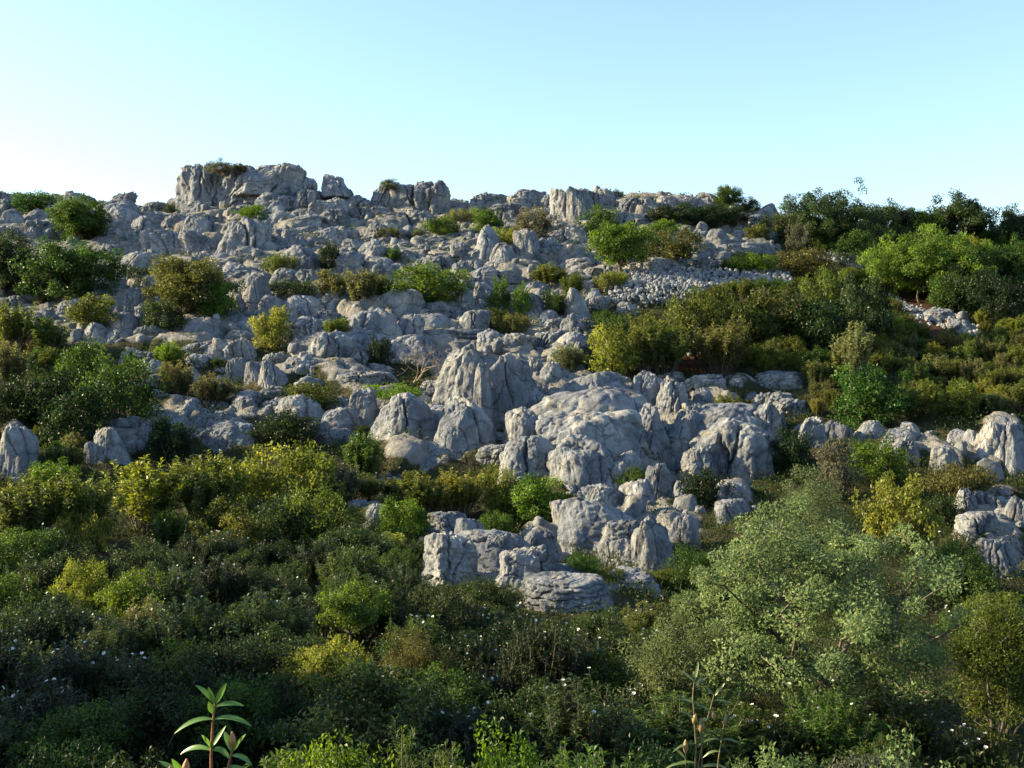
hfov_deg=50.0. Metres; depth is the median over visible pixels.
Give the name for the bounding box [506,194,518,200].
boulder
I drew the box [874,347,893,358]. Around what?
rockrose shrub
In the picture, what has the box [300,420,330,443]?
boulder
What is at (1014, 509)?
boulder
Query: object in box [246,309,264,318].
boulder
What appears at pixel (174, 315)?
evergreen shrub
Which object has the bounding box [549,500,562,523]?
boulder
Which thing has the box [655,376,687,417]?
boulder
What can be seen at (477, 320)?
boulder
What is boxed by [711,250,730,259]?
boulder
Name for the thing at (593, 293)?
boulder
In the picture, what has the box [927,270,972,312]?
evergreen shrub
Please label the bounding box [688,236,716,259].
boulder
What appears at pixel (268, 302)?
boulder
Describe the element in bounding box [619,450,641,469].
boulder
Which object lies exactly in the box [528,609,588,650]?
evergreen shrub
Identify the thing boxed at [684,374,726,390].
boulder
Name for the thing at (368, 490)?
rockrose shrub
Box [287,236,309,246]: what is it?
boulder
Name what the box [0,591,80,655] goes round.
evergreen shrub
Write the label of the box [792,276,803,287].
rockrose shrub
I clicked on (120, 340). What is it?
boulder
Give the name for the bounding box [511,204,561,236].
evergreen shrub
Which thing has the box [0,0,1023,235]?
sky
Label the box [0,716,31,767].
rockrose shrub
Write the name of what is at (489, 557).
boulder
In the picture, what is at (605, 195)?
boulder
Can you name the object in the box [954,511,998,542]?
boulder
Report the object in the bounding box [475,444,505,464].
boulder
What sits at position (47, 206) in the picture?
boulder
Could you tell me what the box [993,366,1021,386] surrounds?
rockrose shrub
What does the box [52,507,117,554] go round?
shrub
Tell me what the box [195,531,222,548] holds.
rockrose shrub
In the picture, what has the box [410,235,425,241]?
boulder
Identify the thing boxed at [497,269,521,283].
boulder
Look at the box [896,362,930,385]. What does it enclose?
rockrose shrub
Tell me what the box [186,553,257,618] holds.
rockrose shrub
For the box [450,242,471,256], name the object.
boulder
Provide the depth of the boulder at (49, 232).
90.60 m
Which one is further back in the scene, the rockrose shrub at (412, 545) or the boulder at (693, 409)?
the boulder at (693, 409)
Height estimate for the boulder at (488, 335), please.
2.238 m
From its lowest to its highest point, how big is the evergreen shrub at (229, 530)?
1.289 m
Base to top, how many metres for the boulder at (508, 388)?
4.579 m
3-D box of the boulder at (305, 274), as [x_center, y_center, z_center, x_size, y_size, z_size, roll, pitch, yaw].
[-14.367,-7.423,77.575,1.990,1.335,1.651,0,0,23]
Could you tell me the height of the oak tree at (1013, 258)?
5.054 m
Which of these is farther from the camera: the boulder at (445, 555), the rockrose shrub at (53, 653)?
the boulder at (445, 555)
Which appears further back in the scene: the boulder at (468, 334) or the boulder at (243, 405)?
the boulder at (468, 334)
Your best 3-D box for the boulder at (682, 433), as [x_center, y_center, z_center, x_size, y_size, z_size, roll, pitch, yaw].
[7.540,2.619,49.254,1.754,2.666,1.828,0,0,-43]
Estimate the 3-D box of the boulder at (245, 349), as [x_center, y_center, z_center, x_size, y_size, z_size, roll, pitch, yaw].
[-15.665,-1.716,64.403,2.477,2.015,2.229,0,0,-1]
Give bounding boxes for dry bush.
[202,561,252,583]
[394,338,443,383]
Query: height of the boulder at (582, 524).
2.062 m
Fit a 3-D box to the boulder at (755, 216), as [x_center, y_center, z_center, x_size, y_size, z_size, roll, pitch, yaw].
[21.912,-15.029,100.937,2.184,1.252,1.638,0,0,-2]
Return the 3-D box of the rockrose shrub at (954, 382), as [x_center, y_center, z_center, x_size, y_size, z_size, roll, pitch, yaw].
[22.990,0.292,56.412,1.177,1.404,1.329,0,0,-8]
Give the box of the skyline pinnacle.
[311,174,370,206]
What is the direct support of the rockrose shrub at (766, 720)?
on the hillside
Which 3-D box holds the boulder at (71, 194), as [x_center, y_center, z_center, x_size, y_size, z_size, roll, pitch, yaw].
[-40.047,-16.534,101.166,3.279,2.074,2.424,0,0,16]
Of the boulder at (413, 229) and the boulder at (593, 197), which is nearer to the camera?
the boulder at (413, 229)
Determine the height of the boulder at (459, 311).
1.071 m
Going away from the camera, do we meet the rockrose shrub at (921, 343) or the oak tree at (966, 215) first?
the rockrose shrub at (921, 343)
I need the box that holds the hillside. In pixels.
[0,190,1023,767]
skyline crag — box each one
[175,162,317,213]
[370,180,450,214]
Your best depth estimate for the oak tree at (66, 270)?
73.18 m
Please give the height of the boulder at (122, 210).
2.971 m
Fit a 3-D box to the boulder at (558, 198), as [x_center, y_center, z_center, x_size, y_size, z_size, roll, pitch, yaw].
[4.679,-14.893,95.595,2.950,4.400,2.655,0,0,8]
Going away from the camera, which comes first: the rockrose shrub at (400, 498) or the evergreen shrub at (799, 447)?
the rockrose shrub at (400, 498)
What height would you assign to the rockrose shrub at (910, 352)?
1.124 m
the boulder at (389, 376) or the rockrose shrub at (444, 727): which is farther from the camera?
the boulder at (389, 376)
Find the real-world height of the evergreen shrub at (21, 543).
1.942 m
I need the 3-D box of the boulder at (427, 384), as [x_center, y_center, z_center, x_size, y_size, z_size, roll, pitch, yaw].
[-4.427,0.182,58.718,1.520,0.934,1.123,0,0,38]
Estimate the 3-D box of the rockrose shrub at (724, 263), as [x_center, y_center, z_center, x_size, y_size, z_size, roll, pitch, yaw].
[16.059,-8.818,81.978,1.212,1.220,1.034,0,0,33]
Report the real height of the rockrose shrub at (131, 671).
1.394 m
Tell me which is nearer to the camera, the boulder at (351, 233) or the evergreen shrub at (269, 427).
the evergreen shrub at (269, 427)
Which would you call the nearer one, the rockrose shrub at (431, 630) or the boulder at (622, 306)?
the rockrose shrub at (431, 630)
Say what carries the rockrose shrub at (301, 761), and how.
on the hillside
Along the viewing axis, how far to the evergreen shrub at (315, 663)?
18.28 m
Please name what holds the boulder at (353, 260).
on the hillside
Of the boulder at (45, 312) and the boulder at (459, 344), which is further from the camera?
the boulder at (45, 312)
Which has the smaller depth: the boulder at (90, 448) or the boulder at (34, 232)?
the boulder at (90, 448)
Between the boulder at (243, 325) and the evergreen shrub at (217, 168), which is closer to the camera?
the boulder at (243, 325)
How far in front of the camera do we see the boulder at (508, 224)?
93.64 m
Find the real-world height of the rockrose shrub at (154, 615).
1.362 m
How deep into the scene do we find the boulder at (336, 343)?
61.62 m
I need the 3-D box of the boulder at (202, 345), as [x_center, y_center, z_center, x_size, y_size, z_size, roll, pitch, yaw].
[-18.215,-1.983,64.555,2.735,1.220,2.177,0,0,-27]
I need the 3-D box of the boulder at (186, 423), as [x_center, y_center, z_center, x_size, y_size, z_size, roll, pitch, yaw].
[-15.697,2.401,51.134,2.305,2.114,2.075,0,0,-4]
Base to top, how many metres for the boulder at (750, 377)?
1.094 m
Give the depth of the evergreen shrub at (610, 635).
20.84 m
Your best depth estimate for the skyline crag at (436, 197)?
102.23 m
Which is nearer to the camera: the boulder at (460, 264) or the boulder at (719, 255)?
the boulder at (460, 264)
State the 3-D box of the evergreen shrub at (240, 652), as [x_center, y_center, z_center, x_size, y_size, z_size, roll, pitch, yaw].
[-4.563,4.899,18.610,2.858,1.941,2.242,0,0,18]
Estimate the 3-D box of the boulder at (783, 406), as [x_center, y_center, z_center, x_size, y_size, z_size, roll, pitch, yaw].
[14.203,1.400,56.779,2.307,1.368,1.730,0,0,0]
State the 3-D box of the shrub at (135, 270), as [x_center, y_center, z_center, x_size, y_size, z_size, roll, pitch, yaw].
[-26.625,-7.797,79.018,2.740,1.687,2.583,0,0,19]
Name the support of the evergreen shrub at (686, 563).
on the hillside
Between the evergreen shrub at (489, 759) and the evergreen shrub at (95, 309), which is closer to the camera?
the evergreen shrub at (489, 759)
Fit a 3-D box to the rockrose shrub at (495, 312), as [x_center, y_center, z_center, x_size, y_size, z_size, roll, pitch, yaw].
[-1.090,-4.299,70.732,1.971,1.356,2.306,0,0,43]
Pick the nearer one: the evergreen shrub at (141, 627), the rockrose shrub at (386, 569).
the evergreen shrub at (141, 627)
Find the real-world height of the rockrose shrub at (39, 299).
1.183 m
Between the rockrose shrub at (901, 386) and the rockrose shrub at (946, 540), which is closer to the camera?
the rockrose shrub at (946, 540)
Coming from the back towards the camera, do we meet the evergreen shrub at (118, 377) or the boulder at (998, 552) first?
the evergreen shrub at (118, 377)
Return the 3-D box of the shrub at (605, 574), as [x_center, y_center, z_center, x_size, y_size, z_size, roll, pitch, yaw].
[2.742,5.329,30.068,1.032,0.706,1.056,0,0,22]
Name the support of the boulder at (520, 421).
on the hillside
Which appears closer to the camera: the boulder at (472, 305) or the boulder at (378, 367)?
the boulder at (378, 367)
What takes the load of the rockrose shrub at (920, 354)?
on the hillside
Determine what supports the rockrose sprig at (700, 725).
on the hillside
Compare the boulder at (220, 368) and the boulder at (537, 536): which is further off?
the boulder at (220, 368)
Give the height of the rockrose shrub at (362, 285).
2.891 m
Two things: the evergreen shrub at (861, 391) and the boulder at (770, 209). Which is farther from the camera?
the boulder at (770, 209)
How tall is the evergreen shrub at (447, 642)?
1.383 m
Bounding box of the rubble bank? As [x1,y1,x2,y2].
[289,266,980,487]
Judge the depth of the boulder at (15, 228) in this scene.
89.95 m
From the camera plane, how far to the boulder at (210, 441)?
49.61 m
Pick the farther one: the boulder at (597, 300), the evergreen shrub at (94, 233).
the evergreen shrub at (94, 233)
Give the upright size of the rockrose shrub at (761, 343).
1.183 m
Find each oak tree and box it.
[0,225,34,291]
[4,234,132,300]
[44,193,114,240]
[134,253,246,316]
[712,184,743,207]
[756,177,901,246]
[855,222,997,302]
[866,197,920,242]
[888,204,948,242]
[921,239,1006,295]
[926,188,1001,243]
[971,221,1014,253]
[980,232,1023,292]
[985,202,1023,250]
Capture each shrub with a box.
[0,298,36,352]
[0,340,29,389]
[0,374,35,425]
[0,468,65,551]
[0,524,62,581]
[0,549,13,578]
[0,559,51,618]
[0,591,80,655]
[0,612,22,655]
[0,626,48,712]
[0,668,89,763]
[0,684,18,739]
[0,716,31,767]
[5,558,65,607]
[5,733,122,767]
[6,689,159,767]
[8,637,114,709]
[9,190,65,213]
[10,640,63,694]
[11,356,78,430]
[14,541,105,600]
[15,592,98,658]
[23,456,81,491]
[25,315,73,351]
[26,341,48,353]
[28,345,48,366]
[29,424,49,446]
[32,522,81,560]
[34,290,52,303]
[35,467,127,545]
[37,346,62,371]
[37,379,118,446]
[37,589,80,618]
[41,440,67,465]
[47,555,117,616]
[50,444,86,469]
[51,334,110,392]
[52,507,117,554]
[53,432,87,454]
[55,593,114,656]
[62,291,120,327]
[69,644,134,715]
[70,611,154,669]
[71,348,169,420]
[78,219,105,239]
[89,645,267,767]
[92,567,174,630]
[98,746,165,767]
[99,454,188,534]
[99,552,125,578]
[101,652,177,726]
[104,534,207,599]
[108,609,173,666]
[116,593,171,653]
[119,265,153,278]
[128,635,227,698]
[136,295,188,331]
[141,561,210,616]
[144,413,200,461]
[145,588,225,665]
[147,507,191,551]
[152,340,184,367]
[157,359,196,395]
[159,449,247,530]
[160,530,218,585]
[162,202,179,213]
[162,672,305,767]
[178,518,211,549]
[180,615,327,721]
[181,529,250,574]
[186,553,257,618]
[188,492,252,535]
[189,370,233,408]
[189,444,278,508]
[195,278,241,318]
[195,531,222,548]
[201,157,232,175]
[204,527,249,547]
[205,600,252,649]
[210,358,224,366]
[218,512,273,566]
[220,546,276,585]
[221,584,317,655]
[225,563,281,609]
[229,162,247,174]
[229,204,268,218]
[231,620,336,699]
[241,408,323,447]
[241,499,267,518]
[243,742,332,767]
[246,304,292,350]
[246,540,280,568]
[246,677,344,760]
[247,493,314,550]
[247,665,341,708]
[251,437,349,512]
[254,568,312,617]
[259,535,298,571]
[261,251,299,274]
[263,727,400,767]
[264,559,315,591]
[268,483,349,552]
[269,277,322,297]
[269,652,472,767]
[279,633,378,714]
[282,544,313,573]
[283,380,343,407]
[288,536,343,590]
[292,691,346,764]
[302,587,341,639]
[304,503,369,542]
[313,268,349,297]
[313,513,396,570]
[313,531,349,553]
[315,578,395,654]
[316,564,398,648]
[317,238,339,269]
[317,543,385,594]
[321,316,352,331]
[324,461,360,512]
[340,430,385,479]
[343,267,381,300]
[347,472,385,501]
[352,424,371,436]
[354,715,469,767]
[357,382,422,399]
[364,661,481,729]
[365,332,394,365]
[365,559,431,611]
[367,584,424,643]
[371,273,393,295]
[371,532,407,560]
[371,562,398,588]
[372,624,458,699]
[373,611,452,673]
[375,496,434,541]
[376,546,414,575]
[377,226,398,237]
[377,494,403,511]
[379,477,408,498]
[380,178,400,190]
[382,258,478,302]
[385,247,400,262]
[386,580,487,642]
[389,470,451,515]
[396,547,419,575]
[397,500,423,515]
[398,537,424,562]
[408,626,500,681]
[408,706,487,767]
[410,228,425,237]
[417,739,497,767]
[419,214,460,235]
[426,467,493,518]
[426,700,539,767]
[430,584,462,599]
[434,656,494,720]
[436,714,570,767]
[444,208,478,221]
[449,597,476,633]
[450,578,528,620]
[452,635,509,681]
[464,605,501,646]
[468,206,505,232]
[470,577,497,599]
[470,663,516,719]
[472,463,520,518]
[474,677,575,764]
[477,508,513,531]
[477,611,563,674]
[478,307,514,327]
[486,275,516,312]
[487,602,544,639]
[489,311,539,334]
[492,225,521,244]
[496,617,594,719]
[506,471,565,521]
[509,280,533,315]
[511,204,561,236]
[511,746,610,767]
[521,667,637,767]
[528,262,568,287]
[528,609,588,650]
[539,287,570,315]
[547,737,653,767]
[549,629,617,701]
[550,343,587,371]
[552,605,630,665]
[557,491,577,498]
[559,271,584,293]
[565,650,647,709]
[566,551,605,573]
[573,203,621,235]
[582,322,641,375]
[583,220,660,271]
[591,308,618,327]
[592,270,630,292]
[596,566,630,584]
[599,315,628,338]
[599,682,673,726]
[600,685,771,767]
[600,709,659,767]
[608,651,673,691]
[609,188,624,196]
[612,465,645,485]
[616,310,683,341]
[619,599,675,639]
[619,627,674,657]
[620,728,704,767]
[627,318,660,372]
[638,320,692,374]
[641,226,708,261]
[642,218,684,234]
[644,203,678,223]
[644,563,689,587]
[661,542,725,593]
[666,283,724,349]
[670,593,713,622]
[671,202,711,226]
[672,466,735,505]
[688,314,751,377]
[696,200,737,227]
[705,284,724,299]
[707,700,788,749]
[712,393,755,404]
[715,284,779,346]
[719,278,738,298]
[720,258,733,270]
[722,204,760,227]
[725,742,832,767]
[727,251,779,273]
[732,277,753,300]
[733,281,810,341]
[736,196,761,213]
[737,711,820,765]
[739,344,764,366]
[743,223,773,239]
[746,339,770,350]
[749,485,772,499]
[750,276,778,303]
[751,348,771,366]
[761,358,777,371]
[762,337,784,361]
[764,335,776,347]
[770,278,786,291]
[770,423,815,476]
[771,348,794,366]
[772,332,789,345]
[773,209,793,236]
[774,244,837,280]
[774,292,866,350]
[777,280,799,297]
[779,334,806,357]
[783,220,811,252]
[784,679,890,766]
[786,356,802,371]
[791,348,811,366]
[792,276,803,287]
[797,263,855,330]
[799,359,830,385]
[801,344,834,368]
[805,224,838,250]
[808,379,827,399]
[808,398,826,416]
[812,434,865,499]
[813,388,837,407]
[820,350,843,373]
[823,377,839,392]
[823,388,843,408]
[825,748,913,767]
[826,360,913,430]
[827,227,884,265]
[828,273,898,341]
[829,320,875,381]
[837,731,924,767]
[839,266,858,275]
[845,268,867,290]
[847,693,909,742]
[848,433,909,484]
[848,468,944,550]
[862,693,964,760]
[864,721,955,767]
[867,353,883,371]
[870,334,884,354]
[872,223,921,257]
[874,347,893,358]
[880,352,909,379]
[881,313,905,334]
[883,339,903,357]
[890,299,903,313]
[894,381,908,393]
[895,321,917,339]
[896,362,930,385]
[898,380,917,403]
[899,332,919,350]
[899,386,934,418]
[900,314,916,324]
[901,347,917,361]
[903,356,924,375]
[906,460,1000,496]
[911,322,922,336]
[913,337,926,350]
[915,348,932,362]
[915,378,943,410]
[917,325,932,338]
[919,538,983,604]
[920,359,937,375]
[922,341,946,361]
[923,352,960,378]
[923,491,968,531]
[924,339,941,347]
[926,375,940,390]
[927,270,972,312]
[930,529,979,571]
[930,723,1002,767]
[931,377,952,391]
[932,329,965,356]
[932,391,956,417]
[936,603,990,640]
[937,262,1002,315]
[937,382,983,417]
[938,326,957,339]
[941,547,1000,605]
[944,359,967,380]
[944,589,1023,767]
[946,376,971,394]
[947,338,980,362]
[952,330,973,354]
[955,232,992,252]
[956,589,1019,622]
[958,356,984,383]
[967,274,1023,323]
[967,334,989,357]
[969,392,992,414]
[970,379,991,394]
[974,309,987,323]
[974,330,989,342]
[978,320,992,334]
[978,368,1006,387]
[979,337,1012,363]
[983,361,999,378]
[984,384,1009,399]
[985,391,1019,413]
[987,325,1008,339]
[990,335,1008,346]
[991,352,1022,372]
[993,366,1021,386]
[995,316,1010,331]
[997,383,1014,403]
[1002,319,1016,332]
[1004,343,1023,369]
[1005,328,1021,342]
[1007,315,1023,330]
[1008,378,1023,410]
[1010,333,1023,347]
[1013,365,1023,384]
[1018,327,1023,335]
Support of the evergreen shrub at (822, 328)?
on the hillside
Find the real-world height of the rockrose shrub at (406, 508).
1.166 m
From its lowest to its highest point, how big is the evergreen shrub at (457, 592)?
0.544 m
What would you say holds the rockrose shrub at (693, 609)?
on the hillside
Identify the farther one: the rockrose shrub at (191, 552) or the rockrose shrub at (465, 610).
the rockrose shrub at (191, 552)
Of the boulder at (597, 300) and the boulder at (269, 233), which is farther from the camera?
the boulder at (269, 233)
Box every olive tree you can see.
[608,606,730,712]
[669,493,1023,722]
[759,463,858,609]
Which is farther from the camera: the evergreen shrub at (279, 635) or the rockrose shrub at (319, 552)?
the rockrose shrub at (319, 552)
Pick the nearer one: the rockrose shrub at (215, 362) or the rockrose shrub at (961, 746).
the rockrose shrub at (961, 746)
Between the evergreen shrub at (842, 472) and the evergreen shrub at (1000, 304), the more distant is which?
the evergreen shrub at (1000, 304)
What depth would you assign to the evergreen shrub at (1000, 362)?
61.12 m
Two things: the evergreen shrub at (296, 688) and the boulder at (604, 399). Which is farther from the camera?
the boulder at (604, 399)
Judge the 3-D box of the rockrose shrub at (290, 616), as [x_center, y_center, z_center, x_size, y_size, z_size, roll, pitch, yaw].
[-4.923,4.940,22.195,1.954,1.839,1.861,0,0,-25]
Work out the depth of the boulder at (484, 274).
78.43 m
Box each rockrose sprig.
[159,683,251,767]
[666,662,739,767]
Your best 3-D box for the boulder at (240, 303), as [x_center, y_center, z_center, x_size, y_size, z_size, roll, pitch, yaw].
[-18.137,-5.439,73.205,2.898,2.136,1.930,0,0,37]
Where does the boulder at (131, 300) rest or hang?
on the hillside
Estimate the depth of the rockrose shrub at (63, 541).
31.91 m
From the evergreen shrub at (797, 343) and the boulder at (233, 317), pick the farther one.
the boulder at (233, 317)
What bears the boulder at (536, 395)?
on the hillside
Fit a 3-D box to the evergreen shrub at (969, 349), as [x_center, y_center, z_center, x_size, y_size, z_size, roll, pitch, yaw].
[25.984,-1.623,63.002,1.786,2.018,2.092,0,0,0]
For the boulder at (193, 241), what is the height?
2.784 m
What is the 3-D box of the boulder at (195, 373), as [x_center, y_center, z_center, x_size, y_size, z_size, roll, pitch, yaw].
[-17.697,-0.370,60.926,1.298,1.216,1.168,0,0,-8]
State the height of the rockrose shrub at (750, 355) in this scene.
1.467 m
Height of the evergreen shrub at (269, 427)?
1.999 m
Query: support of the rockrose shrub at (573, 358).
on the hillside
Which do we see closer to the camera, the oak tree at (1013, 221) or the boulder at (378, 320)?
the boulder at (378, 320)
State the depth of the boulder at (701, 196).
104.47 m
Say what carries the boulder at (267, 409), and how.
on the hillside
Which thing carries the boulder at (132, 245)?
on the hillside
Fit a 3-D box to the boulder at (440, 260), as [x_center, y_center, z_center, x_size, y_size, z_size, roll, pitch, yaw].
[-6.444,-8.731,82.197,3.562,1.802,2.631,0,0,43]
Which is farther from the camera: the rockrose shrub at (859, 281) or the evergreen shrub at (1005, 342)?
the rockrose shrub at (859, 281)
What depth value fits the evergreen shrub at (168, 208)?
102.31 m
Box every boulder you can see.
[0,190,12,200]
[0,199,19,211]
[0,295,32,308]
[0,424,39,480]
[1,209,24,223]
[5,226,19,238]
[23,220,47,230]
[24,209,48,220]
[26,227,41,237]
[38,308,59,320]
[41,228,58,239]
[45,218,59,229]
[46,204,59,218]
[55,299,82,315]
[61,192,95,208]
[65,328,82,342]
[82,322,107,341]
[83,441,97,465]
[91,337,106,345]
[93,198,141,223]
[94,427,132,464]
[96,283,122,290]
[101,243,121,252]
[105,220,135,240]
[105,330,128,341]
[108,312,139,330]
[109,278,128,287]
[111,191,137,202]
[113,337,123,342]
[118,251,159,279]
[118,347,147,363]
[122,291,146,313]
[125,260,166,270]
[126,238,144,253]
[131,216,162,232]
[133,325,168,336]
[134,304,147,326]
[136,419,161,446]
[137,282,169,300]
[138,211,170,224]
[138,229,180,257]
[143,201,166,211]
[145,359,161,373]
[161,213,190,228]
[162,413,190,428]
[167,198,175,204]
[175,399,197,416]
[177,229,217,252]
[177,396,203,407]
[179,317,223,339]
[182,340,211,355]
[183,215,211,232]
[183,367,198,383]
[185,353,208,367]
[192,252,210,260]
[192,417,206,428]
[197,408,213,413]
[200,214,219,228]
[202,343,225,360]
[203,400,228,411]
[204,421,259,449]
[206,438,224,452]
[211,253,230,257]
[215,218,266,255]
[215,366,224,371]
[219,261,259,278]
[223,330,257,340]
[223,337,256,360]
[225,357,245,382]
[227,287,244,309]
[228,311,246,322]
[229,417,250,423]
[231,390,263,402]
[232,395,255,409]
[233,246,262,263]
[234,320,266,336]
[236,399,249,412]
[241,273,270,309]
[244,361,260,385]
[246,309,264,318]
[251,271,270,279]
[254,192,295,212]
[255,404,273,420]
[257,294,283,314]
[258,360,288,389]
[260,241,281,251]
[260,385,285,399]
[260,397,281,407]
[261,352,290,363]
[262,220,271,241]
[266,212,293,226]
[269,268,296,282]
[271,235,287,244]
[273,394,324,421]
[280,244,322,271]
[281,225,297,241]
[283,295,325,315]
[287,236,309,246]
[289,316,330,342]
[291,209,306,216]
[291,213,323,228]
[292,188,317,209]
[294,269,319,282]
[294,376,322,392]
[296,226,309,232]
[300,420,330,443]
[301,255,314,269]
[301,324,390,350]
[301,354,312,364]
[305,200,336,214]
[307,329,351,358]
[313,226,350,245]
[317,309,341,320]
[320,209,349,227]
[321,289,349,311]
[321,428,355,446]
[322,407,359,430]
[326,396,348,409]
[330,197,349,214]
[332,250,364,277]
[336,369,385,385]
[341,238,360,251]
[345,306,402,340]
[345,344,373,366]
[347,206,375,219]
[347,230,357,238]
[348,387,377,421]
[358,239,388,257]
[361,222,407,243]
[362,256,393,270]
[363,503,386,532]
[367,392,438,442]
[368,363,394,372]
[371,206,390,215]
[380,288,425,318]
[383,211,406,215]
[383,372,398,383]
[387,263,404,269]
[389,239,411,246]
[389,334,437,367]
[397,314,425,335]
[400,249,421,262]
[403,225,412,237]
[405,210,432,224]
[409,227,424,237]
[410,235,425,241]
[410,255,446,271]
[419,379,436,390]
[421,313,457,328]
[421,531,478,587]
[422,440,452,473]
[424,328,480,339]
[424,511,466,533]
[425,235,446,242]
[425,300,457,318]
[428,403,444,420]
[431,256,452,271]
[432,344,494,401]
[433,395,496,458]
[437,245,449,250]
[445,232,460,236]
[449,260,469,273]
[449,339,471,348]
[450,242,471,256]
[451,198,468,210]
[454,285,473,306]
[454,517,484,533]
[455,307,462,318]
[455,529,531,570]
[458,310,491,331]
[460,277,476,288]
[460,300,485,314]
[462,231,475,237]
[466,191,495,211]
[467,249,479,257]
[468,260,482,270]
[470,267,497,287]
[473,281,492,303]
[473,362,493,421]
[475,224,500,259]
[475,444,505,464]
[476,328,504,346]
[482,356,537,393]
[484,202,521,222]
[485,261,502,269]
[485,532,512,549]
[488,193,512,200]
[489,242,516,262]
[490,352,530,417]
[493,333,531,347]
[494,545,557,592]
[496,432,502,440]
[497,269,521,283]
[497,435,554,486]
[503,406,537,443]
[505,222,525,230]
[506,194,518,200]
[507,197,533,209]
[512,228,541,265]
[514,189,546,205]
[520,571,612,613]
[524,281,551,292]
[524,525,561,557]
[528,293,544,313]
[528,317,547,325]
[529,357,542,371]
[529,386,666,433]
[529,388,545,406]
[535,330,563,347]
[535,410,654,460]
[537,194,549,207]
[539,362,563,384]
[540,309,558,318]
[540,317,563,330]
[542,237,561,248]
[546,214,556,219]
[547,434,612,493]
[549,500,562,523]
[550,188,566,220]
[552,225,590,243]
[552,562,583,572]
[556,332,589,348]
[557,244,592,264]
[557,499,639,556]
[558,257,597,270]
[560,275,599,282]
[560,313,579,329]
[560,371,628,391]
[563,287,590,317]
[566,186,592,219]
[569,270,584,274]
[577,483,620,506]
[578,188,598,208]
[584,267,603,276]
[585,290,601,306]
[585,321,597,329]
[585,486,611,505]
[588,296,613,309]
[594,188,616,207]
[596,519,639,567]
[601,461,628,489]
[609,565,663,597]
[615,211,633,222]
[616,302,638,315]
[617,197,637,212]
[618,478,655,505]
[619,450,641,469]
[624,216,645,225]
[624,262,639,268]
[630,370,660,405]
[631,515,673,571]
[633,214,649,217]
[637,196,652,205]
[638,257,681,271]
[638,402,671,454]
[645,462,671,499]
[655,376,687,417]
[657,196,680,205]
[657,371,684,380]
[667,413,697,452]
[668,514,700,550]
[671,480,689,499]
[673,402,762,432]
[675,196,703,208]
[675,402,701,424]
[678,442,718,481]
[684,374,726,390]
[686,259,710,270]
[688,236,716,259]
[688,416,775,483]
[691,388,715,402]
[695,192,722,206]
[695,221,708,231]
[703,200,714,204]
[706,228,732,243]
[709,260,719,267]
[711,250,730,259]
[712,485,731,506]
[714,482,744,491]
[714,498,749,523]
[717,244,741,249]
[724,373,756,383]
[729,377,744,386]
[732,230,759,238]
[739,241,774,255]
[743,214,761,224]
[751,391,783,406]
[752,402,781,440]
[755,203,777,218]
[755,370,804,390]
[761,231,778,239]
[773,398,807,418]
[780,414,786,427]
[781,392,795,399]
[798,416,825,447]
[818,251,867,270]
[825,420,838,441]
[836,424,854,443]
[854,420,885,442]
[877,427,920,454]
[893,436,919,464]
[900,421,920,433]
[923,308,953,321]
[928,445,962,472]
[947,318,973,333]
[947,428,964,443]
[951,435,962,444]
[951,511,1011,535]
[954,487,978,512]
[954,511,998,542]
[961,429,978,444]
[973,490,1008,508]
[973,538,1021,578]
[974,421,1000,457]
[994,420,1023,479]
[1002,495,1023,521]
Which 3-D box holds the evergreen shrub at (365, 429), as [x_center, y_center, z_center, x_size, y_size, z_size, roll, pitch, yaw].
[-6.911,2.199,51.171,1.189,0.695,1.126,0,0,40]
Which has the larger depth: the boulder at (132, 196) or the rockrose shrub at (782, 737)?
the boulder at (132, 196)
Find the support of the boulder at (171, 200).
on the hillside
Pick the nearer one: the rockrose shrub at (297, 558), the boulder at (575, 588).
the boulder at (575, 588)
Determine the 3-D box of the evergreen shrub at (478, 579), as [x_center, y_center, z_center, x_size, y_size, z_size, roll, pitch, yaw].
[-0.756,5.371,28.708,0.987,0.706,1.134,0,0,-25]
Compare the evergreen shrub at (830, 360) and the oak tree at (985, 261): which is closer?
the evergreen shrub at (830, 360)
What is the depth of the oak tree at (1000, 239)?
94.69 m
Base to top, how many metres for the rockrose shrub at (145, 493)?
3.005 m
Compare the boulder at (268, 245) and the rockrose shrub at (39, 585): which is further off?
the boulder at (268, 245)
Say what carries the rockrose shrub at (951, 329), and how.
on the hillside
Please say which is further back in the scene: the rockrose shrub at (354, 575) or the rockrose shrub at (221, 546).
the rockrose shrub at (221, 546)
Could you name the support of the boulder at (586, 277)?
on the hillside
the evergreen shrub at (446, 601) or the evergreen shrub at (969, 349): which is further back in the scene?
the evergreen shrub at (969, 349)
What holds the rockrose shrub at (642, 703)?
on the hillside
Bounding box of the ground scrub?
[0,190,1023,767]
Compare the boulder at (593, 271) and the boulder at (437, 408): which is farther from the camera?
the boulder at (593, 271)
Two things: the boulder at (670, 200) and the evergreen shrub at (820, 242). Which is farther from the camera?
the boulder at (670, 200)
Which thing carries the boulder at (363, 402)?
on the hillside
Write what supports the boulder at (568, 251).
on the hillside
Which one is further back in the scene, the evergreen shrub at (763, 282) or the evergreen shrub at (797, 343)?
the evergreen shrub at (763, 282)
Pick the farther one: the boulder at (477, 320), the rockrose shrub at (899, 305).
the rockrose shrub at (899, 305)
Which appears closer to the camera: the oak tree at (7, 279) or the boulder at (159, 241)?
the oak tree at (7, 279)
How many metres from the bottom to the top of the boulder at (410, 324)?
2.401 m
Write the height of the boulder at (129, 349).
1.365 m
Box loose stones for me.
[10,185,1023,563]

